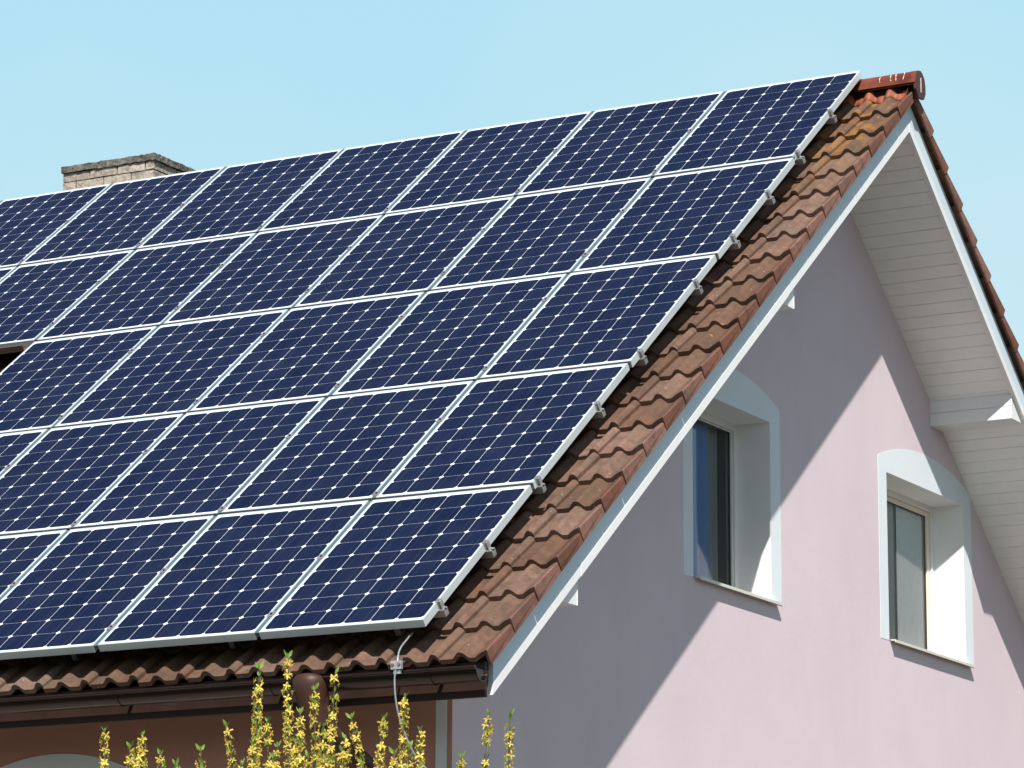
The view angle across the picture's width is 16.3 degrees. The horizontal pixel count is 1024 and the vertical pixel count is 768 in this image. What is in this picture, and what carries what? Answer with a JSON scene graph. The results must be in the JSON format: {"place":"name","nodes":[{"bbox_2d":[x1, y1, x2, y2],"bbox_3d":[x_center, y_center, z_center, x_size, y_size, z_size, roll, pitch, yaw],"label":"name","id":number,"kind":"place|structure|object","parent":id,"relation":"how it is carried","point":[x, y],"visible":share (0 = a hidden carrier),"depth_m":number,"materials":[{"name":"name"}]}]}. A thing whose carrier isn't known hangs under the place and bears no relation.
{"place":"outdoors","nodes":[
{"label":"outdoors","id":0,"kind":"place"},
{"bbox_2d":[0,0,1023,360],"label":"sky","id":1,"kind":"structure","parent":0,"point":[194,84],"materials":[{"name":"blue"}]},
{"label":"ground","id":2,"kind":"structure","parent":0,"visible":0},
{"bbox_2d":[99,650,515,767],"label":"forsythia bush","id":3,"kind":"object","parent":2,"relation":"on","point":[254,752],"visible":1,"depth_m":10.93,"materials":[{"name":"yellow plant"}]},
{"bbox_2d":[0,70,1023,767],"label":"house","id":4,"kind":"structure","parent":2,"relation":"on","point":[772,516],"depth_m":22.38,"materials":[{"name":"pink paint"}]},
{"bbox_2d":[0,345,27,353],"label":"metal strip","id":5,"kind":"object","parent":4,"relation":"on","point":[12,349],"visible":1,"depth_m":23.71,"materials":[{"name":"metal"}]},
{"bbox_2d":[1,754,125,767],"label":"window","id":6,"kind":"structure","parent":4,"relation":"in","point":[52,760],"depth_m":19.82,"materials":[{"name":"paint"}]},
{"bbox_2d":[10,540,496,586],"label":"mounting rail","id":7,"kind":"object","parent":4,"relation":"attached to","point":[490,552],"visible":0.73,"depth_m":18.50,"materials":[{"name":"metal"}]},
{"bbox_2d":[0,514,216,659],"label":"solar panel","id":8,"kind":"object","parent":7,"relation":"attached to","point":[79,590],"visible":1,"depth_m":19.58,"materials":[{"name":"glass"}]},
{"bbox_2d":[71,598,448,660],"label":"mounting rail","id":9,"kind":"object","parent":4,"relation":"attached to","point":[443,611],"visible":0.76,"depth_m":18.18,"materials":[{"name":"metal"}]},
{"bbox_2d":[0,528,69,599],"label":"solar panel","id":10,"kind":"object","parent":9,"relation":"attached to","point":[22,555],"visible":1,"depth_m":20.28,"materials":[{"name":"glass"}]},
{"bbox_2d":[98,499,371,651],"bbox_3d":[-1.452,1.011,19.127,0.999,0.042,1.444,-6,24,28],"label":"solar panel","id":11,"kind":"object","parent":9,"relation":"attached to","point":[233,576],"visible":1,"depth_m":19.06,"materials":[{"name":"glass"}]},
{"bbox_2d":[259,483,532,638],"bbox_3d":[-0.588,0.915,18.665,0.970,0.043,1.444,-6,24,28],"label":"solar panel","id":12,"kind":"object","parent":9,"relation":"attached to","point":[397,562],"visible":1,"depth_m":18.59,"materials":[{"name":"glass"}]},
{"bbox_2d":[4,401,605,468],"bbox_3d":[-2.122,0.438,21.255,6.070,0.186,0.210,-6,24,28],"label":"mounting rail","id":13,"kind":"object","parent":4,"relation":"attached to","point":[600,413],"visible":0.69,"depth_m":19.77,"materials":[{"name":"metal"}]},
{"bbox_2d":[0,428,49,476],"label":"solar panel","id":14,"kind":"object","parent":13,"relation":"attached to","point":[15,446],"visible":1,"depth_m":21.94,"materials":[{"name":"glass"}]},
{"bbox_2d":[71,475,546,525],"bbox_3d":[-2.455,0.832,20.550,6.068,0.185,0.210,-6,24,28],"label":"mounting rail","id":15,"kind":"object","parent":4,"relation":"attached to","point":[540,487],"visible":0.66,"depth_m":19.06,"materials":[{"name":"metal"}]},
{"bbox_2d":[0,412,184,534],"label":"solar panel","id":16,"kind":"object","parent":15,"relation":"attached to","point":[61,477],"visible":1,"depth_m":21.26,"materials":[{"name":"glass"}]},
{"bbox_2d":[74,396,326,527],"bbox_3d":[-1.777,0.458,20.761,0.999,0.042,1.444,-6,24,28],"label":"solar panel","id":17,"kind":"object","parent":15,"relation":"attached to","point":[201,462],"visible":1,"depth_m":20.73,"materials":[{"name":"glass"}]},
{"bbox_2d":[221,379,475,512],"bbox_3d":[-0.898,0.359,20.291,0.999,0.042,1.444,-6,24,28],"label":"solar panel","id":18,"kind":"object","parent":15,"relation":"attached to","point":[352,446],"visible":1,"depth_m":20.25,"materials":[{"name":"glass"}]},
{"bbox_2d":[376,362,629,497],"bbox_3d":[-0.034,0.263,19.830,0.970,0.043,1.444,-6,24,28],"label":"solar panel","id":19,"kind":"object","parent":15,"relation":"attached to","point":[518,429],"visible":1,"depth_m":19.78,"materials":[{"name":"glass"}]},
{"bbox_2d":[58,348,647,419],"bbox_3d":[-1.433,0.095,21.545,5.075,0.186,0.210,-6,24,28],"label":"mounting rail","id":20,"kind":"object","parent":4,"relation":"attached to","point":[642,360],"visible":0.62,"depth_m":20.29,"materials":[{"name":"metal"}]},
{"bbox_2d":[0,325,158,432],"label":"solar panel","id":21,"kind":"object","parent":20,"relation":"attached to","point":[47,383],"visible":1,"depth_m":22.91,"materials":[{"name":"glass"}]},
{"bbox_2d":[54,308,290,426],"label":"solar panel","id":22,"kind":"object","parent":20,"relation":"attached to","point":[173,368],"visible":1,"depth_m":22.36,"materials":[{"name":"glass"}]},
{"bbox_2d":[480,254,716,378],"bbox_3d":[0.524,-0.390,20.992,0.970,0.043,1.444,-6,24,28],"label":"solar panel","id":23,"kind":"object","parent":20,"relation":"attached to","point":[605,316],"visible":1,"depth_m":20.94,"materials":[{"name":"glass"}]},
{"bbox_2d":[20,233,740,352],"bbox_3d":[-2.148,-0.462,23.505,8.090,0.186,0.210,-6,24,28],"label":"mounting rail","id":24,"kind":"object","parent":4,"relation":"attached to","point":[735,244],"visible":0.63,"depth_m":21.55,"materials":[{"name":"metal"}]},
{"bbox_2d":[0,266,18,281],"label":"solar panel","id":25,"kind":"object","parent":24,"relation":"attached to","point":[5,272],"visible":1,"depth_m":25.26,"materials":[{"name":"glass"}]},
{"bbox_2d":[38,232,257,339],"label":"solar panel","id":26,"kind":"object","parent":24,"relation":"attached to","point":[147,286],"visible":1,"depth_m":23.99,"materials":[{"name":"glass"}]},
{"bbox_2d":[163,214,384,323],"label":"solar panel","id":27,"kind":"object","parent":24,"relation":"attached to","point":[275,269],"visible":1,"depth_m":23.52,"materials":[{"name":"glass"}]},
{"bbox_2d":[431,177,653,289],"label":"solar panel","id":28,"kind":"object","parent":24,"relation":"attached to","point":[543,233],"visible":1,"depth_m":22.58,"materials":[{"name":"glass"}]},
{"bbox_2d":[574,157,794,271],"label":"solar panel","id":29,"kind":"object","parent":24,"relation":"attached to","point":[688,214],"visible":1,"depth_m":22.11,"materials":[{"name":"glass"}]},
{"bbox_2d":[391,632,425,767],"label":"lightning cable","id":30,"kind":"object","parent":4,"relation":"attached to","point":[397,664],"visible":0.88,"depth_m":17.70,"materials":[{"name":"metal"}]},
{"bbox_2d":[19,149,805,262],"bbox_3d":[-1.669,-1.034,24.534,8.079,0.185,0.210,-6,24,28],"label":"mounting rail","id":31,"kind":"object","parent":4,"relation":"attached to","point":[800,160],"visible":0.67,"depth_m":23.00,"materials":[{"name":"metal"}]},
{"bbox_2d":[654,70,861,176],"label":"solar panel","id":32,"kind":"object","parent":31,"relation":"attached to","point":[773,121],"visible":1,"depth_m":23.28,"materials":[{"name":"glass"}]},
{"bbox_2d":[127,278,702,352],"bbox_3d":[-1.080,-0.322,22.291,5.076,0.186,0.210,-6,24,28],"label":"mounting rail","id":33,"kind":"object","parent":4,"relation":"attached to","point":[698,289],"visible":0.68,"depth_m":21.04,"materials":[{"name":"metal"}]},
{"bbox_2d":[190,291,426,411],"bbox_3d":[-1.219,-0.194,21.924,0.999,0.044,1.444,-6,24,28],"label":"solar panel","id":34,"kind":"object","parent":33,"relation":"attached to","point":[311,351],"visible":1,"depth_m":21.89,"materials":[{"name":"glass"}]},
{"bbox_2d":[333,273,569,394],"bbox_3d":[-0.341,-0.292,21.454,0.999,0.044,1.444,-6,24,28],"label":"solar panel","id":35,"kind":"object","parent":33,"relation":"attached to","point":[455,334],"visible":1,"depth_m":21.42,"materials":[{"name":"glass"}]},
{"bbox_2d":[95,189,775,283],"bbox_3d":[-1.902,-0.755,24.030,8.088,0.186,0.210,-6,24,28],"label":"mounting rail","id":36,"kind":"object","parent":4,"relation":"attached to","point":[770,200],"visible":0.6,"depth_m":22.08,"materials":[{"name":"metal"}]},
{"bbox_2d":[0,249,135,347],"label":"solar panel","id":37,"kind":"object","parent":36,"relation":"attached to","point":[37,299],"visible":1,"depth_m":24.55,"materials":[{"name":"glass"}]},
{"bbox_2d":[295,196,515,306],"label":"solar panel","id":38,"kind":"object","parent":36,"relation":"attached to","point":[409,251],"visible":1,"depth_m":23.05,"materials":[{"name":"glass"}]},
{"bbox_2d":[65,108,837,223],"bbox_3d":[-1.419,-1.333,25.072,8.073,0.186,0.210,-6,24,28],"label":"mounting rail","id":39,"kind":"object","parent":4,"relation":"attached to","point":[832,119],"visible":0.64,"depth_m":23.54,"materials":[{"name":"metal"}]},
{"bbox_2d":[0,184,112,267],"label":"solar panel","id":40,"kind":"object","parent":39,"relation":"attached to","point":[29,225],"visible":1,"depth_m":26.22,"materials":[{"name":"glass"}]},
{"bbox_2d":[20,166,227,265],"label":"solar panel","id":41,"kind":"object","parent":39,"relation":"attached to","point":[123,216],"visible":1,"depth_m":25.63,"materials":[{"name":"glass"}]},
{"bbox_2d":[137,149,344,248],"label":"solar panel","id":42,"kind":"object","parent":39,"relation":"attached to","point":[239,199],"visible":1,"depth_m":25.16,"materials":[{"name":"glass"}]},
{"bbox_2d":[259,130,467,231],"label":"solar panel","id":43,"kind":"object","parent":39,"relation":"attached to","point":[363,181],"visible":1,"depth_m":24.70,"materials":[{"name":"glass"}]},
{"bbox_2d":[386,111,594,213],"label":"solar panel","id":44,"kind":"object","parent":39,"relation":"attached to","point":[491,162],"visible":1,"depth_m":24.23,"materials":[{"name":"glass"}]},
{"bbox_2d":[517,91,726,195],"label":"solar panel","id":45,"kind":"object","parent":39,"relation":"attached to","point":[624,143],"visible":1,"depth_m":23.75,"materials":[{"name":"glass"}]},
{"bbox_2d":[683,369,782,605],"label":"window","id":46,"kind":"structure","parent":4,"relation":"in","point":[732,494],"depth_m":22.51,"materials":[{"name":"paint"}]},
{"bbox_2d":[878,449,975,667],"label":"window","id":47,"kind":"structure","parent":4,"relation":"in","point":[925,554],"depth_m":25.25,"materials":[{"name":"paint"}]}
]}

